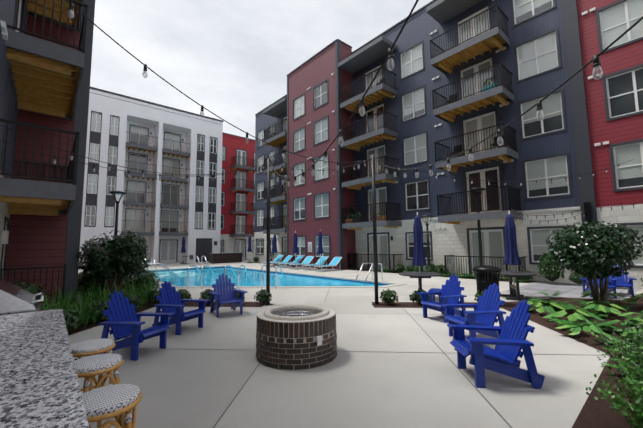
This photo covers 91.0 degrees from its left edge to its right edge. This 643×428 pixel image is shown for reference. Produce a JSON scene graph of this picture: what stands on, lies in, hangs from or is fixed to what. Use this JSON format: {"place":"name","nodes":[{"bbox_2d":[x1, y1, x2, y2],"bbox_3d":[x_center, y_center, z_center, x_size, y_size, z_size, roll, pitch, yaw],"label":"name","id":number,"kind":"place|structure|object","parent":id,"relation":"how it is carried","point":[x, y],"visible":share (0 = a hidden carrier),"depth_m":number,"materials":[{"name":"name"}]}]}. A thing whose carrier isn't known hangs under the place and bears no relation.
{"place":"outdoors","nodes":[
{"label":"outdoors","id":0,"kind":"place"},
{"bbox_2d":[79,86,222,264],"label":"white building","id":1,"kind":"structure","parent":0,"point":[164,215],"depth_m":31.32,"materials":[{"name":"white paint"}]},
{"bbox_2d":[209,252,242,263],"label":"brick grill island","id":2,"kind":"structure","parent":0,"point":[232,257],"depth_m":30.59,"materials":[{"name":"brick"}]},
{"bbox_2d":[90,0,431,139],"label":"sky","id":3,"kind":"structure","parent":0,"point":[234,58],"materials":[{"name":"white"}]},
{"bbox_2d":[269,0,418,186],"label":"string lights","id":4,"kind":"object","parent":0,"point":[389,56],"visible":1,"depth_m":3.46},
{"bbox_2d":[0,140,264,181],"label":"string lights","id":5,"kind":"object","parent":4,"relation":"attached to","point":[54,160],"visible":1,"depth_m":6.75,"materials":[{"name":"black metal"}]},
{"bbox_2d":[0,125,265,179],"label":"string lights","id":6,"kind":"object","parent":4,"relation":"attached to","point":[71,155],"visible":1,"depth_m":6.78,"materials":[{"name":"black metal"}]},
{"bbox_2d":[68,259,642,427],"bbox_3d":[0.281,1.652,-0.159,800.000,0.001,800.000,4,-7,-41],"label":"courtyard ground","id":7,"kind":"structure","parent":0,"point":[387,378],"depth_m":4.06,"materials":[{"name":"concrete"}]},
{"bbox_2d":[0,278,88,427],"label":"countertop","id":8,"kind":"structure","parent":7,"relation":"on","point":[39,385],"depth_m":1.63,"materials":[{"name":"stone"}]},
{"bbox_2d":[0,0,94,308],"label":"apartment building","id":9,"kind":"structure","parent":7,"relation":"on","point":[45,58],"depth_m":8.18,"materials":[{"name":"grey"}]},
{"bbox_2d":[71,339,115,427],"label":"bistro stool","id":10,"kind":"object","parent":7,"relation":"on","point":[86,348],"visible":0.38,"depth_m":2.96,"materials":[{"name":"wicker"}]},
{"bbox_2d":[74,353,123,427],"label":"bistro stool","id":11,"kind":"object","parent":7,"relation":"on","point":[92,366],"visible":0.4,"depth_m":2.53,"materials":[{"name":"wicker"}]},
{"bbox_2d":[82,384,142,427],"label":"bistro stool","id":12,"kind":"object","parent":7,"relation":"on","point":[122,401],"visible":0.69,"depth_m":1.93,"materials":[{"name":"wicker"}]},
{"bbox_2d":[99,291,174,360],"bbox_3d":[-2.967,1.720,5.043,0.892,0.952,0.772,-2,-6,15],"label":"adirondack chair","id":13,"kind":"object","parent":7,"relation":"on","point":[123,321],"visible":1,"depth_m":4.98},
{"bbox_2d":[144,263,180,281],"bbox_3d":[-7.692,2.951,15.353,1.548,1.177,0.608,4,-7,-41],"label":"pool handrail","id":14,"kind":"object","parent":7,"relation":"on","point":[166,269],"visible":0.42,"depth_m":15.40,"materials":[{"name":"silver metal"}]},
{"bbox_2d":[152,281,209,334],"bbox_3d":[-2.863,1.849,6.385,0.892,0.952,0.772,-3,-6,24],"label":"adirondack chair","id":15,"kind":"object","parent":7,"relation":"on","point":[169,299],"visible":0.98,"depth_m":6.39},
{"bbox_2d":[180,236,185,263],"bbox_3d":[-13.058,3.356,29.898,0.480,2.680,0.480,4,-7,-41],"label":"closed patio umbrella","id":16,"kind":"object","parent":7,"relation":"on","point":[183,250],"visible":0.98,"depth_m":29.82,"materials":[{"name":"blue fabric"}]},
{"bbox_2d":[194,256,208,268],"bbox_3d":[-9.211,3.832,24.289,0.608,1.177,1.548,4,-7,-41],"label":"pool handrail","id":17,"kind":"object","parent":7,"relation":"on","point":[201,261],"visible":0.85,"depth_m":24.64,"materials":[{"name":"silver metal"}]},
{"bbox_2d":[187,265,217,288],"bbox_3d":[-4.885,2.717,13.240,0.608,1.177,1.848,-1,-6,4],"label":"pool handrail","id":18,"kind":"object","parent":7,"relation":"on","point":[200,273],"visible":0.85,"depth_m":12.55,"materials":[{"name":"silver metal"}]},
{"bbox_2d":[208,273,246,317],"bbox_3d":[-2.343,1.982,7.819,0.772,0.952,0.892,3,-6,-31],"label":"adirondack chair","id":19,"kind":"object","parent":7,"relation":"on","point":[223,295],"visible":1,"depth_m":7.95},
{"bbox_2d":[220,132,254,258],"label":"corner wing","id":20,"kind":"structure","parent":7,"relation":"on","point":[237,207],"depth_m":38.63,"materials":[{"name":"red paint"}]},
{"bbox_2d":[224,265,251,288],"bbox_3d":[-3.418,2.692,13.137,0.608,1.177,1.848,-1,-6,4],"label":"pool handrail","id":21,"kind":"object","parent":7,"relation":"on","point":[238,274],"visible":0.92,"depth_m":12.90,"materials":[{"name":"silver metal"}]},
{"bbox_2d":[247,236,251,262],"bbox_3d":[-6.811,3.300,29.999,0.480,2.680,0.480,4,-7,-41],"label":"closed patio umbrella","id":22,"kind":"object","parent":7,"relation":"on","point":[249,250],"visible":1,"depth_m":29.93,"materials":[{"name":"blue fabric"}]},
{"bbox_2d":[263,158,272,305],"bbox_3d":[-1.522,0.455,9.069,0.200,4.200,0.200,4,-7,-41],"label":"festoon pole","id":23,"kind":"object","parent":7,"relation":"on","point":[268,235],"visible":0.92,"depth_m":9.01,"materials":[{"name":"black metal"}]},
{"bbox_2d":[261,265,284,288],"bbox_3d":[-1.952,2.666,13.034,0.608,1.177,1.848,-1,-6,4],"label":"pool handrail","id":24,"kind":"object","parent":7,"relation":"on","point":[275,277],"visible":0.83,"depth_m":12.16,"materials":[{"name":"silver metal"}]},
{"bbox_2d":[263,255,283,265],"bbox_3d":[-4.002,3.769,25.675,0.700,0.854,1.897,-6,-8,43],"label":"pool lounger","id":25,"kind":"object","parent":7,"relation":"on","point":[278,258],"visible":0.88,"depth_m":25.98,"materials":[{"name":"blue metal"}]},
{"bbox_2d":[272,234,276,265],"bbox_3d":[-3.850,2.886,26.038,0.480,2.680,0.480,4,-7,-41],"label":"closed patio umbrella","id":26,"kind":"object","parent":7,"relation":"on","point":[274,250],"visible":0.94,"depth_m":25.98,"materials":[{"name":"blue fabric"}]},
{"bbox_2d":[150,266,405,287],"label":"swimming pool","id":27,"kind":"structure","parent":7,"relation":"on","point":[388,284],"depth_m":14.41,"materials":[{"name":"blue tile"}]},
{"bbox_2d":[153,267,383,285],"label":"pool water","id":28,"kind":"structure","parent":27,"relation":"in","point":[194,278],"depth_m":16.53,"materials":[{"name":"blue liquid"}]},
{"bbox_2d":[270,255,292,266],"bbox_3d":[-3.166,3.643,24.460,1.897,0.854,0.700,4,-7,-37],"label":"pool lounger","id":29,"kind":"object","parent":7,"relation":"on","point":[287,258],"visible":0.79,"depth_m":24.62,"materials":[{"name":"blue metal"}]},
{"bbox_2d":[278,255,302,267],"bbox_3d":[-2.238,3.540,23.496,1.907,0.854,0.728,4,-7,-41],"label":"pool lounger","id":30,"kind":"object","parent":7,"relation":"on","point":[299,258],"visible":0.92,"depth_m":23.70,"materials":[{"name":"blue metal"}]},
{"bbox_2d":[292,231,298,266],"bbox_3d":[-1.960,2.654,23.851,0.480,2.680,0.480,4,-7,-41],"label":"closed patio umbrella","id":31,"kind":"object","parent":7,"relation":"on","point":[295,249],"visible":0.9,"depth_m":23.77,"materials":[{"name":"blue fabric"}]},
{"bbox_2d":[256,304,336,369],"bbox_3d":[-0.368,1.813,4.835,1.225,0.655,1.259,4,-7,-41],"label":"fire pit","id":32,"kind":"object","parent":7,"relation":"on","point":[297,337],"visible":1,"depth_m":4.35,"materials":[{"name":"brown brick"}]},
{"bbox_2d":[289,256,313,269],"bbox_3d":[-1.394,3.416,22.311,0.700,0.854,1.897,-5,-7,41],"label":"pool lounger","id":33,"kind":"object","parent":7,"relation":"on","point":[308,260],"visible":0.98,"depth_m":22.60,"materials":[{"name":"blue metal"}]},
{"bbox_2d":[302,256,327,270],"bbox_3d":[-0.390,3.312,21.339,0.700,0.854,1.897,-6,-8,43],"label":"pool lounger","id":34,"kind":"object","parent":7,"relation":"on","point":[324,259],"visible":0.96,"depth_m":21.59,"materials":[{"name":"blue metal"}]},
{"bbox_2d":[317,230,323,268],"bbox_3d":[-0.070,2.422,21.664,0.480,2.680,0.480,4,-7,-41],"label":"closed patio umbrella","id":35,"kind":"object","parent":7,"relation":"on","point":[320,249],"visible":0.9,"depth_m":21.59,"materials":[{"name":"blue fabric"}]},
{"bbox_2d":[314,257,341,271],"bbox_3d":[0.433,3.192,20.187,1.912,0.854,0.744,4,-7,-41],"label":"pool lounger","id":36,"kind":"object","parent":7,"relation":"on","point":[335,261],"visible":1,"depth_m":20.36,"materials":[{"name":"blue metal"}]},
{"bbox_2d":[42,300,642,427],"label":"plants","id":37,"kind":"object","parent":7,"relation":"on","point":[636,414],"visible":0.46,"depth_m":2.89,"materials":[{"name":"green plant"}]},
{"bbox_2d":[67,262,642,427],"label":"mulch beds","id":38,"kind":"object","parent":7,"relation":"on","point":[598,413],"visible":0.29,"depth_m":5.99,"materials":[{"name":"brown soil"}]},
{"bbox_2d":[42,277,158,330],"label":"liriope grass tufts","id":39,"kind":"object","parent":38,"relation":"on","point":[87,301],"visible":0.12,"depth_m":7.83,"materials":[{"name":"green plant"}]},
{"bbox_2d":[75,230,150,292],"bbox_3d":[-6.332,1.576,9.639,1.952,2.204,2.129,4,-7,-41],"label":"holly tree","id":40,"kind":"object","parent":38,"relation":"on","point":[117,257],"visible":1,"depth_m":9.26,"materials":[{"name":"green plant"}]},
{"bbox_2d":[109,191,125,282],"bbox_3d":[-9.358,1.041,14.381,0.660,4.220,0.660,4,-7,-41],"label":"lamp post","id":41,"kind":"object","parent":38,"relation":"on","point":[121,193],"visible":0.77,"depth_m":14.43,"materials":[{"name":"black metal"}]},
{"bbox_2d":[13,251,642,329],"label":"shrubs","id":42,"kind":"object","parent":38,"relation":"on","point":[549,270],"visible":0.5,"depth_m":9.16,"materials":[{"name":"green plant"}]},
{"bbox_2d":[371,154,381,304],"bbox_3d":[1.500,0.388,8.917,0.200,4.240,0.200,4,-7,-41],"label":"festoon pole","id":43,"kind":"object","parent":38,"relation":"on","point":[374,229],"visible":0.85,"depth_m":8.87,"materials":[{"name":"black metal"}]},
{"bbox_2d":[376,159,632,185],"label":"string lights","id":44,"kind":"object","parent":43,"relation":"attached to","point":[506,181],"visible":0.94,"depth_m":10.14,"materials":[{"name":"black rubber"}]},
{"bbox_2d":[374,16,642,177],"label":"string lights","id":45,"kind":"object","parent":43,"relation":"attached to","point":[595,60],"visible":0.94,"depth_m":3.13,"materials":[{"name":"black metal"}]},
{"bbox_2d":[66,0,371,169],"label":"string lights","id":46,"kind":"object","parent":45,"relation":"attached to","point":[71,6],"visible":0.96,"depth_m":5.02,"materials":[{"name":"black metal"}]},
{"bbox_2d":[271,159,370,174],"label":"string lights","id":47,"kind":"object","parent":45,"relation":"attached to","point":[318,170],"visible":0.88,"depth_m":9.15,"materials":[{"name":"black rubber"}]},
{"bbox_2d":[420,215,432,271],"bbox_3d":[5.606,1.631,16.643,0.660,3.170,0.660,4,-7,-41],"label":"lamp post","id":48,"kind":"object","parent":38,"relation":"on","point":[427,236],"visible":0.88,"depth_m":16.59,"materials":[{"name":"black paint"}]},
{"bbox_2d":[254,261,642,375],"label":"plants","id":49,"kind":"object","parent":38,"relation":"on","point":[568,322],"visible":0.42,"depth_m":7.22,"materials":[{"name":"green plant"}]},
{"bbox_2d":[469,188,484,265],"bbox_3d":[7.241,0.878,14.489,0.660,4.220,0.660,4,-7,-41],"label":"lamp post","id":50,"kind":"object","parent":38,"relation":"on","point":[480,243],"visible":0.56,"depth_m":14.44,"materials":[{"name":"black metal"}]},
{"bbox_2d":[472,265,501,299],"bbox_3d":[4.535,1.936,8.631,0.720,1.040,0.720,4,-7,-41],"label":"trash can","id":51,"kind":"object","parent":38,"relation":"on","point":[485,277],"visible":0.73,"depth_m":8.45,"materials":[{"name":"black metal"}]},
{"bbox_2d":[527,291,642,342],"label":"hosta plants","id":52,"kind":"object","parent":38,"relation":"on","point":[596,331],"visible":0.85,"depth_m":6.36,"materials":[{"name":"green plant"}]},
{"bbox_2d":[546,220,642,305],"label":"holly tree","id":53,"kind":"object","parent":38,"relation":"on","point":[596,252],"visible":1,"depth_m":8.05,"materials":[{"name":"green plant"}]},
{"bbox_2d":[355,262,382,285],"bbox_3d":[2.109,2.758,14.164,1.248,1.127,0.608,4,-7,-41],"label":"pool handrail","id":54,"kind":"object","parent":7,"relation":"on","point":[369,272],"visible":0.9,"depth_m":14.27,"materials":[{"name":"silver metal"}]},
{"bbox_2d":[399,212,440,300],"bbox_3d":[2.984,1.256,9.683,1.240,2.630,1.240,4,-7,-41],"label":"round patio table","id":55,"kind":"object","parent":7,"relation":"on","point":[419,259],"visible":0.85,"depth_m":9.60,"materials":[{"name":"grey"}]},
{"bbox_2d":[428,288,441,301],"bbox_3d":[3.070,2.195,8.162,0.503,0.465,0.500,-4,-6,29],"label":"navy side table","id":56,"kind":"object","parent":7,"relation":"on","point":[433,290],"visible":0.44,"depth_m":8.09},
{"bbox_2d":[417,274,466,322],"bbox_3d":[2.734,1.859,7.097,0.892,0.952,0.772,3,-6,-31],"label":"adirondack chair","id":57,"kind":"object","parent":7,"relation":"on","point":[450,292],"visible":0.85,"depth_m":7.12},
{"bbox_2d":[254,0,642,287],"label":"apartment building","id":58,"kind":"structure","parent":7,"relation":"on","point":[462,76],"depth_m":16.15,"materials":[{"name":"blue paint"}]},
{"bbox_2d":[515,209,581,218],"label":"string lights","id":59,"kind":"object","parent":58,"relation":"attached to","point":[553,214],"depth_m":12.85,"materials":[{"name":"black rubber"}]},
{"bbox_2d":[513,213,584,223],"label":"string lights","id":60,"kind":"object","parent":58,"relation":"attached to","point":[552,220],"depth_m":12.76,"materials":[{"name":"black rubber"}]},
{"bbox_2d":[591,203,642,210],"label":"string lights","id":61,"kind":"object","parent":58,"relation":"attached to","point":[615,206],"depth_m":11.85,"materials":[{"name":"black rubber"}]},
{"bbox_2d":[441,283,505,337],"bbox_3d":[2.694,1.708,5.532,0.892,0.952,0.772,1,-6,-13],"label":"adirondack chair","id":62,"kind":"object","parent":7,"relation":"on","point":[486,312],"visible":0.88,"depth_m":5.49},
{"bbox_2d":[447,300,544,388],"bbox_3d":[2.145,1.562,3.969,0.892,0.952,0.772,-1,-6,3],"label":"adirondack chair","id":63,"kind":"object","parent":7,"relation":"on","point":[510,342],"visible":0.96,"depth_m":3.72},
{"bbox_2d":[492,211,537,300],"bbox_3d":[5.778,1.218,9.595,1.240,2.630,1.240,4,-7,-41],"label":"round patio table","id":64,"kind":"object","parent":7,"relation":"on","point":[512,258],"visible":0.9,"depth_m":9.52,"materials":[{"name":"grey"}]},
{"bbox_2d":[502,281,642,299],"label":"paver terrace","id":65,"kind":"structure","parent":7,"relation":"on","point":[570,290],"depth_m":10.93,"materials":[{"name":"grey concrete"}]},
{"bbox_2d":[579,277,619,298],"bbox_3d":[8.486,2.051,9.704,0.772,0.952,0.892,-3,-6,24],"label":"adirondack chair","id":66,"kind":"object","parent":65,"relation":"on","point":[611,288],"visible":0.23,"depth_m":9.56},
{"bbox_2d":[608,265,636,296],"bbox_3d":[9.333,2.066,9.952,0.772,0.952,0.892,-5,-7,39],"label":"adirondack chair","id":67,"kind":"object","parent":65,"relation":"on","point":[623,281],"visible":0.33,"depth_m":9.94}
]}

